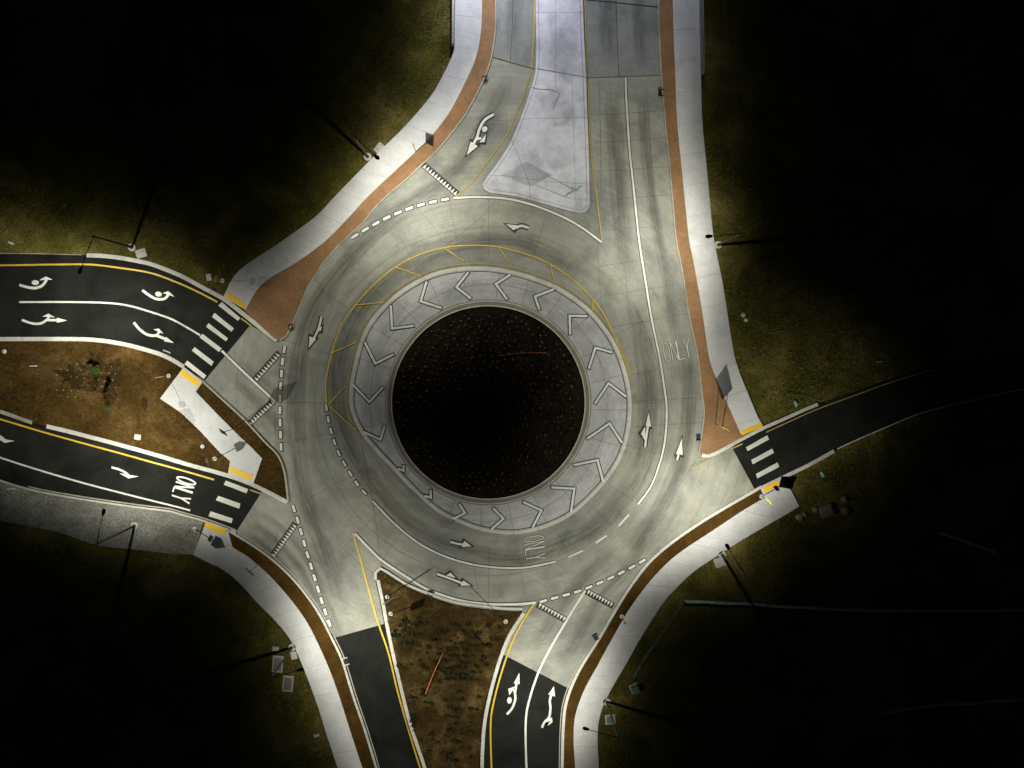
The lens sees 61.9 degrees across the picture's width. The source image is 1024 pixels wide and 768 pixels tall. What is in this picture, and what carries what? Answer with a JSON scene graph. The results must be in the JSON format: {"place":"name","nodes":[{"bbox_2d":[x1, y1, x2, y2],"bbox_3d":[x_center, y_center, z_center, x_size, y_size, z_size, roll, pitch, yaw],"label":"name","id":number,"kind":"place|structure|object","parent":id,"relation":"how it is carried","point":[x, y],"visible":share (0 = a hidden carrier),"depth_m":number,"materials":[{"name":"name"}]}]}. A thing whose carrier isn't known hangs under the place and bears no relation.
{"place":"outdoors","nodes":[
{"label":"outdoors","id":0,"kind":"place"},
{"bbox_2d":[0,341,229,472],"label":"traffic island","id":1,"kind":"structure","parent":0,"point":[103,416],"depth_m":99.20,"materials":[{"name":"soil"}]},
{"bbox_2d":[53,359,111,392],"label":"mulch patch","id":2,"kind":"object","parent":1,"relation":"on","point":[73,374],"visible":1,"depth_m":99.07,"materials":[{"name":"brown soil"}]},
{"bbox_2d":[90,366,101,376],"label":"tree","id":3,"kind":"object","parent":2,"relation":"on","point":[93,371],"visible":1,"depth_m":98.18,"materials":[{"name":"green plant"}]},
{"bbox_2d":[85,350,103,367],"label":"mulch patch","id":4,"kind":"object","parent":1,"relation":"on","point":[94,355],"visible":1,"depth_m":99.00,"materials":[{"name":"brown soil"}]},
{"bbox_2d":[102,358,123,406],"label":"mulch patch","id":5,"kind":"object","parent":1,"relation":"on","point":[114,376],"visible":1,"depth_m":99.15,"materials":[{"name":"brown soil"}]},
{"bbox_2d":[103,405,110,410],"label":"tree","id":6,"kind":"object","parent":5,"relation":"on","point":[106,407],"visible":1,"depth_m":98.51,"materials":[{"name":"green plant"}]},
{"bbox_2d":[134,434,140,439],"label":"utility cover","id":7,"kind":"object","parent":1,"relation":"on","point":[137,436],"visible":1,"depth_m":99.36,"materials":[{"name":"concrete"}]},
{"bbox_2d":[0,341,286,499],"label":"straw","id":8,"kind":"object","parent":1,"relation":"on","point":[147,361],"visible":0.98,"depth_m":99.19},
{"bbox_2d":[141,396,147,409],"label":"mulch patch","id":9,"kind":"object","parent":1,"relation":"on","point":[143,399],"visible":1,"depth_m":99.30,"materials":[{"name":"brown soil"}]},
{"bbox_2d":[206,457,216,464],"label":"road sign","id":10,"kind":"object","parent":1,"relation":"on","point":[213,459],"visible":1,"depth_m":98.48,"materials":[{"name":"metal"}]},
{"bbox_2d":[0,254,251,379],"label":"road","id":11,"kind":"structure","parent":0,"point":[194,329],"depth_m":98.91,"materials":[{"name":"black asphalt"}]},
{"bbox_2d":[161,350,170,357],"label":"storm inlet","id":12,"kind":"object","parent":11,"relation":"on","point":[166,352],"visible":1,"depth_m":99.15,"materials":[{"name":"concrete"}]},
{"bbox_2d":[0,414,261,530],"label":"road","id":13,"kind":"structure","parent":0,"point":[35,455],"depth_m":99.65,"materials":[{"name":"black asphalt"}]},
{"bbox_2d":[160,367,261,483],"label":"sidewalk","id":14,"kind":"structure","parent":0,"point":[206,420],"depth_m":99.51,"materials":[{"name":"concrete"}]},
{"bbox_2d":[196,383,286,498],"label":"median strip","id":15,"kind":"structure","parent":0,"point":[263,475],"depth_m":99.73,"materials":[{"name":"soil"}]},
{"bbox_2d":[193,522,361,767],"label":"sidewalk","id":16,"kind":"structure","parent":0,"point":[263,589],"depth_m":100.57,"materials":[{"name":"concrete"}]},
{"bbox_2d":[270,644,303,679],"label":"street lamp","id":17,"kind":"object","parent":16,"relation":"on","point":[291,647],"visible":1,"depth_m":95.00,"materials":[{"name":"metal"}]},
{"bbox_2d":[223,0,481,308],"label":"sidewalk","id":18,"kind":"structure","parent":0,"point":[396,152],"depth_m":98.72,"materials":[{"name":"concrete"}]},
{"bbox_2d":[451,0,454,46],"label":"bridge parapet","id":19,"kind":"structure","parent":18,"relation":"on","point":[453,23],"depth_m":97.62,"materials":[{"name":"concrete"}]},
{"bbox_2d":[330,624,420,767],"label":"road","id":20,"kind":"structure","parent":0,"point":[364,651],"depth_m":101.18,"materials":[{"name":"black asphalt"}]},
{"bbox_2d":[340,657,349,665],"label":"storm inlet","id":21,"kind":"object","parent":20,"relation":"on","point":[346,661],"visible":1,"depth_m":100.88,"materials":[{"name":"concrete"}]},
{"bbox_2d":[197,58,753,767],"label":"road","id":22,"kind":"structure","parent":0,"point":[343,524],"depth_m":99.99,"materials":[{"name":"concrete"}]},
{"bbox_2d":[385,299,590,504],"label":"kerb","id":23,"kind":"structure","parent":22,"relation":"on","point":[558,332],"depth_m":99.91,"materials":[{"name":"concrete"}]},
{"bbox_2d":[352,270,627,530],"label":"truck apron","id":24,"kind":"object","parent":22,"relation":"on","point":[400,319],"visible":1,"depth_m":99.93,"materials":[{"name":"concrete"}]},
{"bbox_2d":[349,267,631,533],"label":"kerb","id":25,"kind":"structure","parent":22,"relation":"on","point":[404,478],"depth_m":99.97,"materials":[{"name":"concrete"}]},
{"bbox_2d":[482,0,589,213],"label":"splitter island","id":26,"kind":"structure","parent":22,"relation":"on","point":[544,158],"depth_m":98.87,"materials":[{"name":"concrete"}]},
{"bbox_2d":[565,185,582,197],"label":"road sign","id":27,"kind":"object","parent":26,"relation":"on","point":[568,193],"visible":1,"depth_m":96.71,"materials":[{"name":"metal"}]},
{"bbox_2d":[392,306,584,498],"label":"central island","id":28,"kind":"structure","parent":0,"point":[565,443],"depth_m":99.48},
{"bbox_2d":[396,313,574,492],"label":"young plants","id":29,"kind":"object","parent":28,"relation":"on","point":[465,388],"visible":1,"depth_m":99.31,"materials":[{"name":"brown plant"}]},
{"bbox_2d":[498,352,545,355],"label":"red pipe","id":30,"kind":"object","parent":28,"relation":"on","point":[526,353],"visible":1,"depth_m":99.24,"materials":[{"name":"plastic"}]},
{"bbox_2d":[0,0,1023,767],"bbox_3d":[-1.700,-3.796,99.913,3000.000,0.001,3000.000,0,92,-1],"label":"ground","id":31,"kind":"structure","parent":0,"point":[928,126],"depth_m":100.28,"materials":[{"name":"green plant"}]},
{"bbox_2d":[0,410,31,423],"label":"kerb","id":32,"kind":"structure","parent":31,"relation":"on","point":[15,416],"depth_m":99.10,"materials":[{"name":"concrete"}]},
{"bbox_2d":[0,253,81,254],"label":"kerb","id":33,"kind":"structure","parent":31,"relation":"on","point":[40,253],"depth_m":98.54,"materials":[{"name":"concrete"}]},
{"bbox_2d":[0,337,184,368],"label":"kerb","id":34,"kind":"structure","parent":31,"relation":"on","point":[140,348],"depth_m":98.92,"materials":[{"name":"concrete"}]},
{"bbox_2d":[0,482,205,554],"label":"gravel verge","id":35,"kind":"structure","parent":31,"relation":"on","point":[160,531],"depth_m":99.83,"materials":[{"name":"grey gravel"}]},
{"bbox_2d":[95,509,137,544],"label":"street lamp","id":36,"kind":"object","parent":35,"relation":"on","point":[134,525],"visible":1,"depth_m":94.69,"materials":[{"name":"metal"}]},
{"bbox_2d":[184,527,196,537],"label":"road sign","id":37,"kind":"object","parent":35,"relation":"on","point":[194,529],"visible":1,"depth_m":98.24,"materials":[{"name":"metal"}]},
{"bbox_2d":[78,235,135,273],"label":"street lamp","id":38,"kind":"object","parent":31,"relation":"on","point":[131,247],"visible":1,"depth_m":93.01,"materials":[{"name":"metal"}]},
{"bbox_2d":[0,480,235,532],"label":"kerb","id":39,"kind":"structure","parent":31,"relation":"on","point":[90,500],"depth_m":99.69,"materials":[{"name":"concrete"}]},
{"bbox_2d":[28,486,235,530],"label":"kerb","id":40,"kind":"structure","parent":31,"relation":"on","point":[133,504],"depth_m":99.81,"materials":[{"name":"concrete"}]},
{"bbox_2d":[135,248,146,258],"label":"utility cover","id":41,"kind":"object","parent":31,"relation":"on","point":[140,253],"visible":1,"depth_m":98.72,"materials":[{"name":"concrete"}]},
{"bbox_2d":[46,424,286,503],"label":"kerb","id":42,"kind":"structure","parent":31,"relation":"on","point":[164,457],"depth_m":99.57,"materials":[{"name":"concrete"}]},
{"bbox_2d":[86,253,277,341],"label":"kerb","id":43,"kind":"structure","parent":31,"relation":"on","point":[198,285],"depth_m":98.84,"materials":[{"name":"concrete"}]},
{"bbox_2d":[206,273,211,280],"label":"utility cover","id":44,"kind":"object","parent":31,"relation":"on","point":[208,277],"visible":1,"depth_m":98.92,"materials":[{"name":"concrete"}]},
{"bbox_2d":[213,275,224,282],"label":"road sign","id":45,"kind":"object","parent":31,"relation":"on","point":[215,279],"visible":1,"depth_m":96.72,"materials":[{"name":"metal"}]},
{"bbox_2d":[203,382,288,501],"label":"kerb","id":46,"kind":"structure","parent":31,"relation":"on","point":[247,422],"depth_m":99.66,"materials":[{"name":"concrete"}]},
{"bbox_2d":[272,646,278,650],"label":"utility cover","id":47,"kind":"object","parent":31,"relation":"on","point":[274,648],"visible":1,"depth_m":100.70,"materials":[{"name":"concrete"}]},
{"bbox_2d":[272,655,283,672],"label":"utility cover","id":48,"kind":"object","parent":31,"relation":"on","point":[276,661],"visible":1,"depth_m":100.75,"materials":[{"name":"concrete"}]},
{"bbox_2d":[282,675,293,691],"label":"utility cover","id":49,"kind":"object","parent":31,"relation":"on","point":[287,685],"visible":1,"depth_m":100.86,"materials":[{"name":"concrete"}]},
{"bbox_2d":[290,651,296,659],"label":"utility cover","id":50,"kind":"object","parent":31,"relation":"on","point":[293,655],"visible":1,"depth_m":100.77,"materials":[{"name":"concrete"}]},
{"bbox_2d":[227,531,374,767],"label":"mulch strip","id":51,"kind":"object","parent":31,"relation":"on","point":[282,579],"visible":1,"depth_m":100.71,"materials":[{"name":"brown soil"}]},
{"bbox_2d":[228,529,379,767],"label":"kerb","id":52,"kind":"structure","parent":31,"relation":"on","point":[322,620],"depth_m":100.67,"materials":[{"name":"concrete"}]},
{"bbox_2d":[353,135,379,160],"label":"street lamp","id":53,"kind":"object","parent":31,"relation":"on","point":[367,156],"visible":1,"depth_m":93.83,"materials":[{"name":"metal"}]},
{"bbox_2d":[245,0,494,339],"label":"brick strip","id":54,"kind":"object","parent":31,"relation":"on","point":[271,309],"visible":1,"depth_m":98.92,"materials":[{"name":"brown brick"}]},
{"bbox_2d":[373,142,383,152],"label":"utility cover","id":55,"kind":"object","parent":31,"relation":"on","point":[380,145],"visible":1,"depth_m":98.72,"materials":[{"name":"concrete"}]},
{"bbox_2d":[280,0,496,340],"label":"kerb","id":56,"kind":"structure","parent":31,"relation":"on","point":[387,195],"depth_m":98.83,"materials":[{"name":"concrete"}]},
{"bbox_2d":[376,580,425,767],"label":"kerb","id":57,"kind":"structure","parent":31,"relation":"on","point":[398,677],"depth_m":101.02,"materials":[{"name":"concrete"}]},
{"bbox_2d":[374,567,521,609],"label":"kerb","id":58,"kind":"structure","parent":31,"relation":"on","point":[435,595],"depth_m":100.76,"materials":[{"name":"concrete"}]},
{"bbox_2d":[376,571,521,767],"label":"planting bed","id":59,"kind":"object","parent":31,"relation":"on","point":[436,615],"visible":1,"depth_m":101.09,"materials":[{"name":"brown soil"}]},
{"bbox_2d":[383,590,397,604],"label":"road sign","id":60,"kind":"object","parent":59,"relation":"on","point":[386,601],"visible":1,"depth_m":98.44,"materials":[{"name":"metal"}]},
{"bbox_2d":[425,653,442,693],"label":"orange pipe","id":61,"kind":"object","parent":59,"relation":"on","point":[432,675],"visible":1,"depth_m":100.98,"materials":[{"name":"plastic"}]},
{"bbox_2d":[480,612,524,767],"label":"kerb","id":62,"kind":"structure","parent":31,"relation":"on","point":[513,628],"depth_m":101.27,"materials":[{"name":"concrete"}]},
{"bbox_2d":[483,0,589,212],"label":"kerb","id":63,"kind":"structure","parent":31,"relation":"on","point":[522,112],"depth_m":98.88,"materials":[{"name":"grey concrete"}]},
{"bbox_2d":[559,618,607,767],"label":"kerb","id":64,"kind":"structure","parent":31,"relation":"on","point":[568,686],"depth_m":101.51,"materials":[{"name":"concrete"}]},
{"bbox_2d":[605,714,614,724],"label":"utility cover","id":65,"kind":"object","parent":31,"relation":"on","point":[608,720],"visible":0.86,"depth_m":101.69,"materials":[{"name":"concrete"}]},
{"bbox_2d":[629,682,639,694],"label":"utility cabinet","id":66,"kind":"object","parent":31,"relation":"on","point":[635,689],"visible":1,"depth_m":100.77,"materials":[{"name":"metal"}]},
{"bbox_2d":[632,602,684,680],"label":"silt fence","id":67,"kind":"object","parent":31,"relation":"on","point":[659,637],"visible":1,"depth_m":101.45,"materials":[{"name":"fabric"}]},
{"bbox_2d":[561,485,761,767],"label":"kerb","id":68,"kind":"structure","parent":31,"relation":"on","point":[645,566],"depth_m":101.13,"materials":[{"name":"concrete"}]},
{"bbox_2d":[564,489,763,767],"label":"mulch strip","id":69,"kind":"object","parent":31,"relation":"on","point":[658,563],"visible":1,"depth_m":101.15,"materials":[{"name":"brown soil"}]},
{"bbox_2d":[658,0,704,450],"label":"kerb","id":70,"kind":"structure","parent":31,"relation":"on","point":[675,226],"depth_m":99.58,"materials":[{"name":"concrete"}]},
{"bbox_2d":[659,0,740,453],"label":"brick strip","id":71,"kind":"object","parent":31,"relation":"on","point":[715,438],"visible":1,"depth_m":99.78,"materials":[{"name":"brown brick"}]},
{"bbox_2d":[714,558,725,567],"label":"utility cover","id":72,"kind":"object","parent":31,"relation":"on","point":[720,562],"visible":0.84,"depth_m":101.25,"materials":[{"name":"concrete"}]},
{"bbox_2d":[701,403,817,457],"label":"kerb","id":73,"kind":"structure","parent":31,"relation":"on","point":[768,425],"depth_m":100.64,"materials":[{"name":"concrete"}]},
{"bbox_2d":[759,494,772,505],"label":"road sign","id":74,"kind":"object","parent":31,"relation":"on","point":[761,496],"visible":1,"depth_m":99.71,"materials":[{"name":"metal"}]},
{"bbox_2d":[762,450,834,487],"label":"kerb","id":75,"kind":"structure","parent":31,"relation":"on","point":[807,465],"depth_m":100.90,"materials":[{"name":"concrete"}]},
{"bbox_2d":[795,514,803,521],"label":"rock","id":76,"kind":"object","parent":31,"relation":"on","point":[799,517],"visible":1,"depth_m":100.88,"materials":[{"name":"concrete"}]},
{"bbox_2d":[812,506,818,512],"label":"rock","id":77,"kind":"object","parent":31,"relation":"on","point":[815,509],"visible":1,"depth_m":100.97,"materials":[{"name":"stone"}]},
{"bbox_2d":[818,503,834,518],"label":"concrete block","id":78,"kind":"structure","parent":31,"relation":"on","point":[826,510],"depth_m":100.75,"materials":[{"name":"grey concrete"}]},
{"bbox_2d":[841,496,847,502],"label":"rock","id":79,"kind":"object","parent":31,"relation":"on","point":[844,499],"visible":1,"depth_m":100.96,"materials":[{"name":"stone"}]},
{"bbox_2d":[841,507,849,514],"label":"rock","id":80,"kind":"object","parent":31,"relation":"on","point":[845,510],"visible":1,"depth_m":101.00,"materials":[{"name":"stone"}]},
{"bbox_2d":[685,600,1023,613],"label":"silt fence","id":81,"kind":"object","parent":31,"relation":"on","point":[872,610],"visible":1,"depth_m":101.64,"materials":[{"name":"grey fabric"}]},
{"bbox_2d":[883,698,1023,715],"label":"silt fence","id":82,"kind":"object","parent":31,"relation":"on","point":[952,704],"visible":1,"depth_m":102.37,"materials":[{"name":"grey fabric"}]},
{"bbox_2d":[937,531,994,552],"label":"silt fence","id":83,"kind":"object","parent":31,"relation":"on","point":[966,541],"visible":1,"depth_m":101.65,"materials":[{"name":"grey fabric"}]},
{"bbox_2d":[484,590,585,767],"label":"road","id":84,"kind":"structure","parent":0,"point":[522,730],"depth_m":101.58,"materials":[{"name":"black asphalt"}]},
{"bbox_2d":[492,0,660,76],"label":"bridge deck","id":85,"kind":"structure","parent":0,"point":[621,37],"depth_m":98.67,"materials":[{"name":"concrete"}]},
{"bbox_2d":[574,479,798,767],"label":"sidewalk","id":86,"kind":"structure","parent":0,"point":[670,577],"depth_m":101.18,"materials":[{"name":"concrete"}]},
{"bbox_2d":[583,698,618,738],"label":"street lamp","id":87,"kind":"object","parent":86,"relation":"on","point":[607,702],"visible":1,"depth_m":95.90,"materials":[{"name":"metal"}]},
{"bbox_2d":[718,544,746,576],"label":"street lamp","id":88,"kind":"object","parent":86,"relation":"on","point":[722,555],"visible":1,"depth_m":95.47,"materials":[{"name":"metal"}]},
{"bbox_2d":[673,0,762,434],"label":"sidewalk","id":89,"kind":"structure","parent":0,"point":[686,26],"depth_m":99.54,"materials":[{"name":"concrete"}]},
{"bbox_2d":[699,0,704,73],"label":"bridge parapet","id":90,"kind":"structure","parent":89,"relation":"on","point":[702,39],"depth_m":98.18,"materials":[{"name":"concrete"}]},
{"bbox_2d":[705,233,742,248],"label":"street lamp","id":91,"kind":"object","parent":89,"relation":"on","point":[718,244],"visible":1,"depth_m":94.39,"materials":[{"name":"metal"}]},
{"bbox_2d":[732,348,1023,488],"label":"road","id":92,"kind":"structure","parent":0,"point":[769,454],"depth_m":100.91,"materials":[{"name":"black asphalt"}]}
]}

